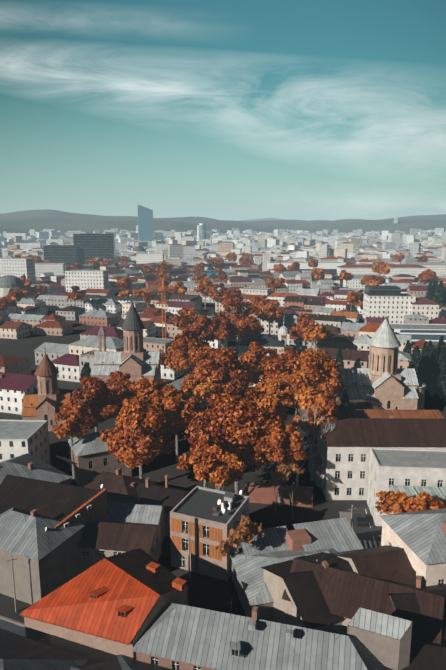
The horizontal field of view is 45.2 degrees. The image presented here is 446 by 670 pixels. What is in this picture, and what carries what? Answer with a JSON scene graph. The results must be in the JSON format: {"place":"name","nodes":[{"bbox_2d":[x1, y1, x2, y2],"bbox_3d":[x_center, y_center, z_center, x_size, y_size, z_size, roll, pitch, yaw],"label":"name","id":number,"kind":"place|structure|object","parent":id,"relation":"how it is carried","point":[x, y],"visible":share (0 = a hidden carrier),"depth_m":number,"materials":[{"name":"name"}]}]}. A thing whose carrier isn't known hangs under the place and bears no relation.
{"place":"outdoors","nodes":[
{"label":"outdoors","id":0,"kind":"place"},
{"bbox_2d":[21,348,71,430],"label":"church","id":1,"kind":"structure","parent":0,"point":[47,401],"depth_m":152.95,"materials":[{"name":"stone"}]},
{"bbox_2d":[90,300,160,403],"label":"church","id":2,"kind":"structure","parent":0,"point":[135,360],"depth_m":178.01,"materials":[{"name":"brick"}]},
{"bbox_2d":[168,374,208,408],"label":"hall in trees","id":3,"kind":"structure","parent":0,"point":[178,387],"depth_m":166.10,"materials":[{"name":"grey"}]},
{"bbox_2d":[0,209,445,639],"bbox_3d":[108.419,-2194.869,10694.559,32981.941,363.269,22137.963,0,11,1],"label":"ground","id":4,"kind":"structure","parent":0,"point":[209,593],"depth_m":163.41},
{"bbox_2d":[0,474,187,657],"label":"red roof house","id":5,"kind":"structure","parent":4,"relation":"on","point":[106,604],"depth_m":70.55,"materials":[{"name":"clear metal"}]},
{"bbox_2d":[98,325,105,351],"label":"bell tower","id":6,"kind":"structure","parent":4,"relation":"on","point":[101,331],"depth_m":200.56,"materials":[{"name":"stone"}]},
{"bbox_2d":[146,277,172,337],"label":"orange crane","id":7,"kind":"object","parent":4,"relation":"on","point":[164,288],"visible":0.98,"depth_m":274.66,"materials":[{"name":"orange metal"}]},
{"bbox_2d":[6,505,370,611],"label":"utility poles","id":8,"kind":"object","parent":4,"relation":"on","point":[11,560],"visible":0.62,"depth_m":86.50,"materials":[{"name":"grey wood"}]},
{"bbox_2d":[195,269,217,304],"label":"blue crane","id":9,"kind":"object","parent":4,"relation":"on","point":[208,273],"visible":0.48,"depth_m":410.98,"materials":[{"name":"blue"}]},
{"bbox_2d":[165,475,248,580],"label":"three storey house","id":10,"kind":"structure","parent":4,"relation":"on","point":[204,514],"depth_m":89.31,"materials":[{"name":"orange brick"}]},
{"bbox_2d":[0,397,445,669],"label":"houses","id":11,"kind":"structure","parent":4,"relation":"on","point":[391,616],"depth_m":78.77,"materials":[{"name":"grey metal"}]},
{"bbox_2d":[23,482,438,664],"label":"chimneys","id":12,"kind":"object","parent":11,"relation":"on","point":[231,599],"visible":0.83,"depth_m":69.24,"materials":[{"name":"brown brick"}]},
{"bbox_2d":[0,225,445,464],"bbox_3d":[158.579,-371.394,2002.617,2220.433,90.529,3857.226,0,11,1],"label":"city buildings","id":13,"kind":"structure","parent":4,"relation":"on","point":[326,304],"depth_m":385.18,"materials":[{"name":"white concrete"}]},
{"bbox_2d":[0,205,445,344],"bbox_3d":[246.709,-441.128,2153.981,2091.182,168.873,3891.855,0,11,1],"label":"city buildings","id":14,"kind":"structure","parent":4,"relation":"on","point":[394,302],"depth_m":617.63,"materials":[{"name":"white paint"}]},
{"bbox_2d":[4,261,441,557],"bbox_3d":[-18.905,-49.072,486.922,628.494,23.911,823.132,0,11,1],"label":"tree trunks","id":15,"kind":"object","parent":4,"relation":"on","point":[177,460],"visible":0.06,"depth_m":122.64,"materials":[{"name":"brown plant"}]},
{"bbox_2d":[0,257,445,413],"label":"evergreen trees","id":16,"kind":"object","parent":15,"relation":"attached to","point":[425,360],"visible":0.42,"depth_m":185.53,"materials":[{"name":"green plant"}]},
{"bbox_2d":[0,252,445,513],"bbox_3d":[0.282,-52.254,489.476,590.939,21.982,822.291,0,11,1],"label":"autumn trees","id":17,"kind":"object","parent":15,"relation":"attached to","point":[236,434],"visible":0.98,"depth_m":132.62,"materials":[{"name":"orange plant"}]},
{"bbox_2d":[204,463,304,556],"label":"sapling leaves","id":18,"kind":"object","parent":4,"relation":"on","point":[247,530],"visible":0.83,"depth_m":86.21,"materials":[{"name":"orange plant"}]},
{"bbox_2d":[237,332,284,358],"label":"building","id":19,"kind":"structure","parent":4,"relation":"on","point":[265,341],"depth_m":223.84,"materials":[{"name":"grey metal"}]},
{"bbox_2d":[278,323,289,350],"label":"domed belfry","id":20,"kind":"object","parent":4,"relation":"on","point":[283,330],"visible":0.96,"depth_m":228.84,"materials":[{"name":"white paint"}]},
{"bbox_2d":[295,405,334,485],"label":"bare tree branches","id":21,"kind":"object","parent":4,"relation":"on","point":[312,466],"visible":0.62,"depth_m":120.60,"materials":[{"name":"grey"}]},
{"bbox_2d":[0,0,445,220],"label":"sky","id":22,"kind":"structure","parent":0,"point":[236,110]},
{"bbox_2d":[340,506,381,549],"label":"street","id":23,"kind":"structure","parent":0,"point":[368,535],"depth_m":102.61,"materials":[{"name":"grey asphalt"}]},
{"bbox_2d":[355,512,366,526],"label":"car","id":24,"kind":"object","parent":23,"relation":"on","point":[361,520],"visible":1,"depth_m":104.12,"materials":[{"name":"grey paint"}]},
{"bbox_2d":[332,311,426,409],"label":"church","id":25,"kind":"structure","parent":0,"point":[384,381],"depth_m":163.14,"materials":[{"name":"beige stone"}]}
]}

